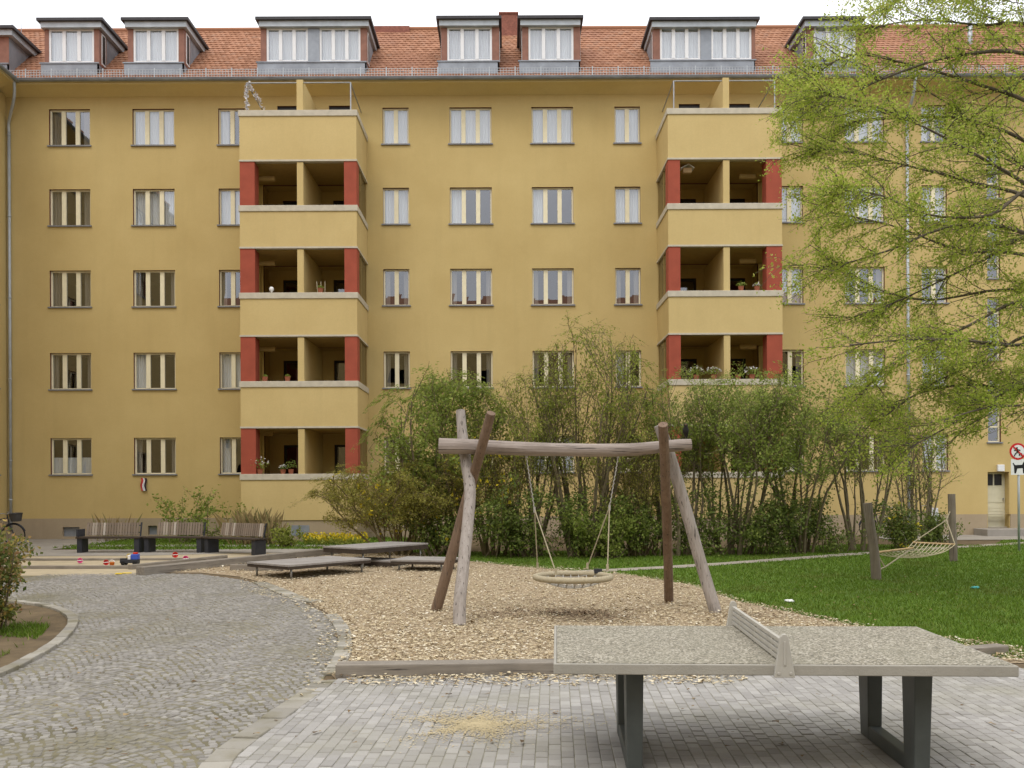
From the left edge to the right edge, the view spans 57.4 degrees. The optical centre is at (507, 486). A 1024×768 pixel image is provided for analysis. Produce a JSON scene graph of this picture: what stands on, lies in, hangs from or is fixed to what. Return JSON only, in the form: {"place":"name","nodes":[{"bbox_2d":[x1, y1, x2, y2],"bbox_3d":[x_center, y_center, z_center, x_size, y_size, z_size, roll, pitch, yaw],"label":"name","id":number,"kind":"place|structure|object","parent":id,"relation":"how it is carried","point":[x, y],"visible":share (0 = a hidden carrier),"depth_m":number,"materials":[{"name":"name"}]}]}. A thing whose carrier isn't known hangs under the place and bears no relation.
{"place":"outdoors","nodes":[
{"label":"outdoors","id":0,"kind":"place"},
{"bbox_2d":[0,63,18,539],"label":"downspout","id":1,"kind":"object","parent":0,"point":[7,77],"depth_m":33.12,"materials":[{"name":"yellow paint"}]},
{"bbox_2d":[0,603,66,667],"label":"planting bed","id":2,"kind":"object","parent":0,"point":[56,620],"visible":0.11,"depth_m":11.52,"materials":[{"name":"soil"}]},
{"bbox_2d":[0,518,42,628],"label":"bush","id":3,"kind":"object","parent":2,"relation":"on","point":[6,591],"visible":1,"depth_m":11.69,"materials":[{"name":"green plant"}]},
{"bbox_2d":[0,600,78,676],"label":"kerb","id":4,"kind":"structure","parent":2,"relation":"on","point":[64,634],"depth_m":10.93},
{"bbox_2d":[1,539,120,552],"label":"footpath","id":5,"kind":"structure","parent":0,"point":[46,544],"depth_m":31.13,"materials":[{"name":"grey stone"}]},
{"bbox_2d":[0,511,25,544],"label":"bicycle","id":6,"kind":"object","parent":5,"relation":"on","point":[16,517],"visible":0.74,"depth_m":29.62,"materials":[{"name":"metal"}]},
{"bbox_2d":[1,553,272,575],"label":"sandbox sand","id":7,"kind":"structure","parent":0,"point":[33,572],"depth_m":22.52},
{"bbox_2d":[3,565,127,568],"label":"timber beam","id":8,"kind":"structure","parent":7,"relation":"on","point":[77,567],"depth_m":20.98,"materials":[{"name":"wood"}]},
{"bbox_2d":[7,558,181,560],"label":"timber beam","id":9,"kind":"structure","parent":7,"relation":"on","point":[65,559],"depth_m":23.37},
{"bbox_2d":[128,555,227,569],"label":"timber beam","id":10,"kind":"structure","parent":7,"relation":"on","point":[132,566],"depth_m":21.96,"materials":[{"name":"grey wood"}]},
{"bbox_2d":[16,549,313,555],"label":"pavement","id":11,"kind":"structure","parent":0,"point":[121,552],"depth_m":26.26,"materials":[{"name":"grey concrete"}]},
{"bbox_2d":[75,522,144,552],"bbox_3d":[-11.184,1.425,26.408,1.804,0.832,0.597,0,0,1],"label":"park bench","id":12,"kind":"object","parent":11,"relation":"on","point":[82,544],"visible":0.94,"depth_m":26.58,"materials":[{"name":"wood"}]},
{"bbox_2d":[142,522,208,552],"bbox_3d":[-9.331,1.416,26.363,1.763,0.832,0.597,0,0,9],"label":"park bench","id":13,"kind":"object","parent":11,"relation":"on","point":[149,543],"visible":0.91,"depth_m":26.49,"materials":[{"name":"wood"}]},
{"bbox_2d":[203,523,267,554],"bbox_3d":[-7.444,1.407,25.636,2.049,0.832,0.597,0,0,32],"label":"park bench","id":14,"kind":"object","parent":11,"relation":"on","point":[211,545],"visible":0.97,"depth_m":25.67,"materials":[{"name":"wood"}]},
{"bbox_2d":[0,573,337,767],"bbox_3d":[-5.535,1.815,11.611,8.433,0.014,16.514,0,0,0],"label":"cobbled road","id":15,"kind":"structure","parent":0,"point":[94,667],"depth_m":9.44,"materials":[{"name":"grey stone"}]},
{"bbox_2d":[198,680,334,767],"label":"kerb","id":16,"kind":"structure","parent":15,"relation":"on","point":[226,754],"depth_m":6.87,"materials":[{"name":"grey stone"}]},
{"bbox_2d":[60,538,434,552],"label":"lawn","id":17,"kind":"structure","parent":0,"point":[219,547],"depth_m":28.61,"materials":[{"name":"green plant"}]},
{"bbox_2d":[147,484,253,542],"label":"shrub","id":18,"kind":"object","parent":17,"relation":"on","point":[196,517],"visible":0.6,"depth_m":30.88,"materials":[{"name":"green plant"}]},
{"bbox_2d":[212,507,289,544],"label":"grass tuft","id":19,"kind":"object","parent":17,"relation":"on","point":[264,517],"visible":0.42,"depth_m":29.43,"materials":[{"name":"plant"}]},
{"bbox_2d":[266,522,303,546],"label":"bush","id":20,"kind":"object","parent":17,"relation":"on","point":[283,538],"visible":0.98,"depth_m":28.49,"materials":[{"name":"green plant"}]},
{"bbox_2d":[300,533,370,544],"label":"flower leaves","id":21,"kind":"object","parent":17,"relation":"on","point":[312,540],"visible":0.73,"depth_m":29.32,"materials":[{"name":"green plant"}]},
{"bbox_2d":[303,531,368,540],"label":"yellow flowers","id":22,"kind":"object","parent":21,"relation":"on","point":[330,534],"visible":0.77,"depth_m":29.63,"materials":[{"name":"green plant"}]},
{"bbox_2d":[0,0,1023,28],"label":"sky","id":23,"kind":"structure","parent":0,"point":[202,13],"materials":[{"name":"white"}]},
{"bbox_2d":[0,536,1023,657],"bbox_3d":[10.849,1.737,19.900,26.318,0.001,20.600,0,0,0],"label":"lawn","id":24,"kind":"structure","parent":0,"point":[928,598],"depth_m":16.92,"materials":[{"name":"green plant"}]},
{"bbox_2d":[353,361,566,555],"bbox_3d":[-1.263,-0.723,24.825,5.668,5.118,4.455,0,0,0],"label":"shrub","id":25,"kind":"object","parent":24,"relation":"on","point":[431,391],"visible":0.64,"depth_m":24.24,"materials":[{"name":"green plant"}]},
{"bbox_2d":[428,423,550,555],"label":"shrub","id":26,"kind":"object","parent":24,"relation":"on","point":[484,548],"visible":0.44,"depth_m":23.84,"materials":[{"name":"green plant"}]},
{"bbox_2d":[472,469,551,557],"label":"bush","id":27,"kind":"object","parent":24,"relation":"on","point":[507,529],"visible":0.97,"depth_m":23.28,"materials":[{"name":"green plant"}]},
{"bbox_2d":[448,366,597,556],"bbox_3d":[0.524,-0.620,23.661,4.294,4.873,3.593,0,0,-27],"label":"shrub","id":28,"kind":"object","parent":24,"relation":"on","point":[525,437],"visible":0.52,"depth_m":23.75,"materials":[{"name":"green plant"}]},
{"bbox_2d":[523,483,647,557],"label":"bush","id":29,"kind":"object","parent":24,"relation":"on","point":[570,503],"visible":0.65,"depth_m":23.37,"materials":[{"name":"green plant"}]},
{"bbox_2d":[502,310,685,557],"bbox_3d":[1.836,-1.237,23.755,5.273,6.108,4.803,0,0,0],"label":"shrub","id":30,"kind":"object","parent":24,"relation":"on","point":[612,409],"visible":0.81,"depth_m":23.51,"materials":[{"name":"green plant"}]},
{"bbox_2d":[553,496,656,558],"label":"bush","id":31,"kind":"object","parent":24,"relation":"on","point":[614,548],"visible":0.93,"depth_m":23.11,"materials":[{"name":"green plant"}]},
{"bbox_2d":[546,421,721,556],"bbox_3d":[3.488,-0.003,24.081,3.518,3.611,4.444,0,0,33],"label":"shrub","id":32,"kind":"object","parent":24,"relation":"on","point":[635,476],"visible":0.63,"depth_m":23.61,"materials":[{"name":"green plant"}]},
{"bbox_2d":[586,476,705,556],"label":"bush","id":33,"kind":"object","parent":24,"relation":"on","point":[642,506],"visible":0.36,"depth_m":23.63,"materials":[{"name":"green plant"}]},
{"bbox_2d":[612,364,739,556],"bbox_3d":[4.248,-0.674,24.604,3.627,4.960,4.000,0,0,30],"label":"shrub","id":34,"kind":"object","parent":24,"relation":"on","point":[653,419],"visible":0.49,"depth_m":24.10,"materials":[{"name":"green plant"}]},
{"bbox_2d":[640,473,787,557],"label":"bush","id":35,"kind":"object","parent":24,"relation":"on","point":[713,533],"visible":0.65,"depth_m":23.83,"materials":[{"name":"green plant"}]},
{"bbox_2d":[667,360,851,555],"bbox_3d":[5.973,-0.703,24.032,3.958,5.006,5.239,0,0,-28],"label":"shrub","id":36,"kind":"object","parent":24,"relation":"on","point":[732,426],"visible":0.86,"depth_m":23.63,"materials":[{"name":"green plant"}]},
{"bbox_2d":[715,469,812,554],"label":"bush","id":37,"kind":"object","parent":24,"relation":"on","point":[778,541],"visible":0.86,"depth_m":23.94,"materials":[{"name":"green plant"}]},
{"bbox_2d":[701,363,931,553],"bbox_3d":[7.899,-0.740,25.450,5.184,5.069,7.527,0,0,0],"label":"shrub","id":38,"kind":"object","parent":24,"relation":"on","point":[822,471],"visible":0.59,"depth_m":23.86,"materials":[{"name":"green plant"}]},
{"bbox_2d":[764,484,893,553],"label":"bush","id":39,"kind":"object","parent":24,"relation":"on","point":[833,539],"visible":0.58,"depth_m":24.78,"materials":[{"name":"green plant"}]},
{"bbox_2d":[806,384,939,550],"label":"shrub","id":40,"kind":"object","parent":24,"relation":"on","point":[862,501],"visible":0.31,"depth_m":25.34,"materials":[{"name":"green plant"}]},
{"bbox_2d":[752,0,1023,488],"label":"broadleaf tree","id":41,"kind":"object","parent":24,"relation":"on","point":[808,96],"visible":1,"depth_m":14.47,"materials":[{"name":"green plant"}]},
{"bbox_2d":[873,491,927,548],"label":"bush","id":42,"kind":"object","parent":24,"relation":"on","point":[894,525],"visible":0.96,"depth_m":26.17,"materials":[{"name":"green plant"}]},
{"bbox_2d":[863,494,957,579],"bbox_3d":[8.513,0.969,19.822,0.883,1.595,5.659,0,0,38],"label":"hammock","id":43,"kind":"object","parent":24,"relation":"on","point":[875,559],"visible":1,"depth_m":18.58,"materials":[{"name":"brown wood"}]},
{"bbox_2d":[908,502,969,545],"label":"bush","id":44,"kind":"object","parent":24,"relation":"on","point":[935,534],"visible":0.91,"depth_m":27.38,"materials":[{"name":"green plant"}]},
{"bbox_2d":[1009,443,1023,550],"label":"sign post","id":45,"kind":"object","parent":24,"relation":"on","point":[1016,451],"visible":0.98,"depth_m":24.93,"materials":[{"name":"metal"}]},
{"bbox_2d":[53,536,1023,679],"bbox_3d":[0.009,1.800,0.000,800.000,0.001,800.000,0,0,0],"label":"ground","id":46,"kind":"structure","parent":0,"point":[723,543],"depth_m":28.29,"materials":[{"name":"soil"}]},
{"bbox_2d":[0,12,1023,541],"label":"apartment building","id":47,"kind":"structure","parent":46,"relation":"on","point":[490,198],"depth_m":33.40,"materials":[{"name":"paint"}]},
{"bbox_2d":[47,110,90,146],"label":"window","id":48,"kind":"structure","parent":47,"relation":"in","point":[58,118],"depth_m":33.55,"materials":[{"name":"beige wood"}]},
{"bbox_2d":[47,190,91,226],"bbox_3d":[-15.650,-9.964,33.502,1.565,1.345,0.324,0,0,0],"label":"window","id":49,"kind":"structure","parent":47,"relation":"in","point":[58,197],"depth_m":33.52,"materials":[{"name":"beige wood"}]},
{"bbox_2d":[48,271,91,307],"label":"window","id":50,"kind":"structure","parent":47,"relation":"in","point":[58,278],"depth_m":33.50,"materials":[{"name":"beige wood"}]},
{"bbox_2d":[48,353,92,390],"bbox_3d":[-15.623,-4.114,33.502,1.565,1.345,0.323,0,0,0],"label":"window","id":51,"kind":"structure","parent":47,"relation":"in","point":[55,356],"depth_m":33.50,"materials":[{"name":"beige wood"}]},
{"bbox_2d":[48,438,92,475],"bbox_3d":[-15.609,-1.074,33.496,1.565,1.345,0.312,0,0,0],"label":"window","id":52,"kind":"structure","parent":47,"relation":"in","point":[65,466],"depth_m":33.50,"materials":[{"name":"beige wood"}]},
{"bbox_2d":[131,110,175,146],"bbox_3d":[-12.667,-12.838,33.503,1.593,1.345,0.325,0,0,0],"label":"window","id":53,"kind":"structure","parent":47,"relation":"in","point":[151,127],"depth_m":33.64,"materials":[{"name":"white fabric"}]},
{"bbox_2d":[131,190,175,226],"bbox_3d":[-12.653,-9.978,33.503,1.593,1.345,0.326,0,0,0],"label":"window","id":54,"kind":"structure","parent":47,"relation":"in","point":[152,208],"depth_m":33.64,"materials":[{"name":"beige wood"}]},
{"bbox_2d":[131,271,176,307],"bbox_3d":[-12.640,-7.073,33.503,1.593,1.345,0.327,0,0,0],"label":"window","id":55,"kind":"structure","parent":47,"relation":"in","point":[137,274],"depth_m":33.50,"materials":[{"name":"beige wood"}]},
{"bbox_2d":[132,353,176,389],"bbox_3d":[-12.626,-4.128,33.503,1.593,1.345,0.326,0,0,0],"label":"window","id":56,"kind":"structure","parent":47,"relation":"in","point":[142,360],"depth_m":33.50,"materials":[{"name":"beige wood"}]},
{"bbox_2d":[132,438,176,474],"bbox_3d":[-12.612,-1.088,33.503,1.593,1.345,0.325,0,0,0],"label":"window","id":57,"kind":"structure","parent":47,"relation":"in","point":[138,441],"depth_m":33.50,"materials":[{"name":"beige wood"}]},
{"bbox_2d":[217,189,239,225],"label":"window","id":58,"kind":"structure","parent":47,"relation":"in","point":[229,198],"depth_m":33.64,"materials":[{"name":"white fabric"}]},
{"bbox_2d":[217,270,239,307],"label":"window","id":59,"kind":"structure","parent":47,"relation":"in","point":[223,274],"depth_m":33.50,"materials":[{"name":"beige wood"}]},
{"bbox_2d":[218,353,240,389],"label":"window","id":60,"kind":"structure","parent":47,"relation":"in","point":[230,363],"depth_m":33.64,"materials":[{"name":"beige wood"}]},
{"bbox_2d":[218,437,240,474],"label":"window","id":61,"kind":"structure","parent":47,"relation":"in","point":[225,442],"depth_m":33.55,"materials":[{"name":"beige wood"}]},
{"bbox_2d":[216,109,244,145],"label":"window","id":62,"kind":"structure","parent":47,"relation":"in","point":[226,117],"depth_m":33.53,"materials":[{"name":"white fabric"}]},
{"bbox_2d":[381,109,409,144],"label":"window","id":63,"kind":"structure","parent":47,"relation":"in","point":[395,121],"depth_m":33.64,"materials":[{"name":"white fabric"}]},
{"bbox_2d":[381,189,410,224],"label":"window","id":64,"kind":"structure","parent":47,"relation":"in","point":[395,201],"depth_m":33.64,"materials":[{"name":"beige wood"}]},
{"bbox_2d":[382,270,410,306],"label":"window","id":65,"kind":"structure","parent":47,"relation":"in","point":[386,272],"depth_m":33.55,"materials":[{"name":"beige wood"}]},
{"bbox_2d":[382,352,410,388],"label":"window","id":66,"kind":"structure","parent":47,"relation":"in","point":[387,355],"depth_m":33.63,"materials":[{"name":"beige wood"}]},
{"bbox_2d":[448,108,492,144],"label":"window","id":67,"kind":"structure","parent":47,"relation":"in","point":[468,126],"depth_m":33.64,"materials":[{"name":"white fabric"}]},
{"bbox_2d":[448,188,492,224],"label":"window","id":68,"kind":"structure","parent":47,"relation":"in","point":[457,196],"depth_m":33.50,"materials":[{"name":"beige wood"}]},
{"bbox_2d":[449,269,493,305],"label":"window","id":69,"kind":"structure","parent":47,"relation":"in","point":[453,272],"depth_m":33.50,"materials":[{"name":"beige wood"}]},
{"bbox_2d":[451,351,493,388],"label":"window","id":70,"kind":"structure","parent":47,"relation":"in","point":[489,353],"depth_m":33.50,"materials":[{"name":"beige wood"}]},
{"bbox_2d":[530,108,574,144],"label":"window","id":71,"kind":"structure","parent":47,"relation":"in","point":[550,126],"depth_m":33.64,"materials":[{"name":"white fabric"}]},
{"bbox_2d":[531,188,574,224],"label":"window","id":72,"kind":"structure","parent":47,"relation":"in","point":[539,195],"depth_m":33.50,"materials":[{"name":"beige wood"}]},
{"bbox_2d":[531,269,574,305],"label":"window","id":73,"kind":"structure","parent":47,"relation":"in","point":[570,277],"depth_m":33.50,"materials":[{"name":"beige wood"}]},
{"bbox_2d":[533,351,573,387],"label":"window","id":74,"kind":"structure","parent":47,"relation":"in","point":[570,362],"depth_m":33.50,"materials":[{"name":"beige wood"}]},
{"bbox_2d":[613,108,641,143],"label":"window","id":75,"kind":"structure","parent":47,"relation":"in","point":[626,120],"depth_m":33.64,"materials":[{"name":"white fabric"}]},
{"bbox_2d":[614,187,641,223],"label":"window","id":76,"kind":"structure","parent":47,"relation":"in","point":[627,200],"depth_m":33.64,"materials":[{"name":"white fabric"}]},
{"bbox_2d":[614,269,641,305],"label":"window","id":77,"kind":"structure","parent":47,"relation":"in","point":[617,271],"depth_m":33.55,"materials":[{"name":"beige wood"}]},
{"bbox_2d":[782,187,802,223],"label":"window","id":78,"kind":"structure","parent":47,"relation":"in","point":[786,212],"depth_m":33.64,"materials":[{"name":"white fabric"}]},
{"bbox_2d":[783,350,802,386],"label":"window","id":79,"kind":"structure","parent":47,"relation":"in","point":[789,359],"depth_m":33.50,"materials":[{"name":"beige wood"}]},
{"bbox_2d":[782,268,804,304],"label":"window","id":80,"kind":"structure","parent":47,"relation":"in","point":[799,300],"depth_m":33.64,"materials":[{"name":"beige wood"}]},
{"bbox_2d":[845,267,883,304],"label":"window","id":81,"kind":"structure","parent":47,"relation":"in","point":[879,275],"depth_m":33.50,"materials":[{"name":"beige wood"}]},
{"bbox_2d":[844,107,885,142],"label":"window","id":82,"kind":"structure","parent":47,"relation":"in","point":[858,137],"depth_m":33.64,"materials":[{"name":"white fabric"}]},
{"bbox_2d":[844,186,886,222],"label":"window","id":83,"kind":"structure","parent":47,"relation":"in","point":[867,211],"depth_m":33.64,"materials":[{"name":"white fabric"}]},
{"bbox_2d":[844,350,886,386],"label":"window","id":84,"kind":"structure","parent":47,"relation":"in","point":[854,367],"depth_m":33.64,"materials":[{"name":"beige wood"}]},
{"bbox_2d":[921,186,946,222],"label":"window","id":85,"kind":"structure","parent":47,"relation":"in","point":[938,193],"depth_m":33.64,"materials":[{"name":"white fabric"}]},
{"bbox_2d":[920,267,949,303],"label":"window","id":86,"kind":"structure","parent":47,"relation":"in","point":[931,291],"depth_m":33.50,"materials":[{"name":"beige wood"}]},
{"bbox_2d":[922,435,949,471],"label":"window","id":87,"kind":"structure","parent":47,"relation":"in","point":[944,450],"depth_m":33.64,"materials":[{"name":"beige wood"}]},
{"bbox_2d":[987,472,1009,527],"bbox_3d":[17.520,0.462,33.578,0.822,2.010,0.345,0,0,0],"label":"door","id":88,"kind":"structure","parent":47,"relation":"in","point":[998,483],"depth_m":33.68,"materials":[{"name":"wood"}]},
{"bbox_2d":[853,403,969,544],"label":"shrub","id":89,"kind":"object","parent":46,"relation":"on","point":[912,484],"visible":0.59,"depth_m":28.04,"materials":[{"name":"green plant"}]},
{"bbox_2d":[170,552,1023,695],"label":"chip bed","id":90,"kind":"object","parent":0,"point":[385,581],"visible":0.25,"depth_m":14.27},
{"bbox_2d":[136,549,340,574],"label":"timber beam","id":91,"kind":"structure","parent":90,"relation":"on","point":[167,568],"depth_m":21.34,"materials":[{"name":"grey wood"}]},
{"bbox_2d":[230,564,282,570],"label":"timber beam","id":92,"kind":"structure","parent":90,"relation":"on","point":[238,567],"depth_m":20.32,"materials":[{"name":"wood"}]},
{"bbox_2d":[252,581,321,602],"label":"kerb","id":93,"kind":"structure","parent":90,"relation":"on","point":[279,590],"depth_m":15.81,"materials":[{"name":"grey stone"}]},
{"bbox_2d":[247,556,370,578],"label":"wooden platform","id":94,"kind":"structure","parent":90,"relation":"on","point":[305,563],"depth_m":19.06,"materials":[{"name":"wood"}]},
{"bbox_2d":[323,614,352,675],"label":"kerb","id":95,"kind":"structure","parent":90,"relation":"on","point":[340,650],"depth_m":10.60,"materials":[{"name":"grey stone"}]},
{"bbox_2d":[323,541,427,567],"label":"wooden platform","id":96,"kind":"structure","parent":90,"relation":"on","point":[376,547],"depth_m":21.32,"materials":[{"name":"wood"}]},
{"bbox_2d":[349,557,408,566],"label":"wooden platform","id":97,"kind":"structure","parent":90,"relation":"on","point":[379,561],"depth_m":21.15,"materials":[{"name":"grey wood"}]},
{"bbox_2d":[286,459,537,555],"bbox_3d":[-2.726,0.553,24.746,5.894,2.574,5.255,0,0,-22],"label":"shrub","id":98,"kind":"object","parent":90,"relation":"on","point":[407,500],"visible":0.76,"depth_m":24.13,"materials":[{"name":"green plant"}]},
{"bbox_2d":[390,556,457,571],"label":"wooden platform","id":99,"kind":"structure","parent":90,"relation":"on","point":[418,560],"depth_m":20.07,"materials":[{"name":"wood"}]},
{"bbox_2d":[380,489,497,556],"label":"bush","id":100,"kind":"object","parent":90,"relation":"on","point":[437,537],"visible":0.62,"depth_m":24.01,"materials":[{"name":"green plant"}]},
{"bbox_2d":[335,659,574,678],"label":"timber beam","id":101,"kind":"structure","parent":90,"relation":"on","point":[425,668],"depth_m":8.81,"materials":[{"name":"brown wood"}]},
{"bbox_2d":[431,409,721,625],"bbox_3d":[1.006,0.363,13.165,3.976,2.940,1.917,0,0,-13],"label":"nest swing","id":102,"kind":"object","parent":90,"relation":"on","point":[464,447],"visible":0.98,"depth_m":12.90,"materials":[{"name":"wood"}]},
{"bbox_2d":[466,596,782,622],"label":"damp woodchips","id":103,"kind":"object","parent":90,"relation":"on","point":[585,611],"visible":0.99,"depth_m":12.96,"materials":[{"name":"brown wood"}]},
{"bbox_2d":[968,643,1008,654],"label":"timber beam","id":104,"kind":"structure","parent":90,"relation":"on","point":[990,649],"depth_m":9.79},
{"bbox_2d":[231,668,1023,767],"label":"paving","id":105,"kind":"structure","parent":0,"point":[1003,701],"depth_m":6.96,"materials":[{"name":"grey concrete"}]},
{"bbox_2d":[371,700,615,752],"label":"spilled sand","id":106,"kind":"structure","parent":105,"relation":"on","point":[477,722],"depth_m":6.98,"materials":[{"name":"beige sand"}]},
{"bbox_2d":[10,573,1023,764],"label":"fallen leaves","id":107,"kind":"object","parent":105,"relation":"on","point":[451,693],"visible":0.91,"depth_m":7.51,"materials":[{"name":"beige plant"}]},
{"bbox_2d":[553,601,1018,767],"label":"ping pong table","id":108,"kind":"object","parent":105,"relation":"on","point":[917,659],"visible":1,"depth_m":5.78,"materials":[{"name":"concrete"}]},
{"bbox_2d":[575,542,1022,571],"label":"garden path","id":109,"kind":"structure","parent":0,"point":[722,563],"depth_m":22.25,"materials":[{"name":"grey concrete"}]},
{"bbox_2d":[866,535,1023,539],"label":"pavement","id":110,"kind":"structure","parent":0,"point":[970,537],"depth_m":31.53,"materials":[{"name":"grey concrete"}]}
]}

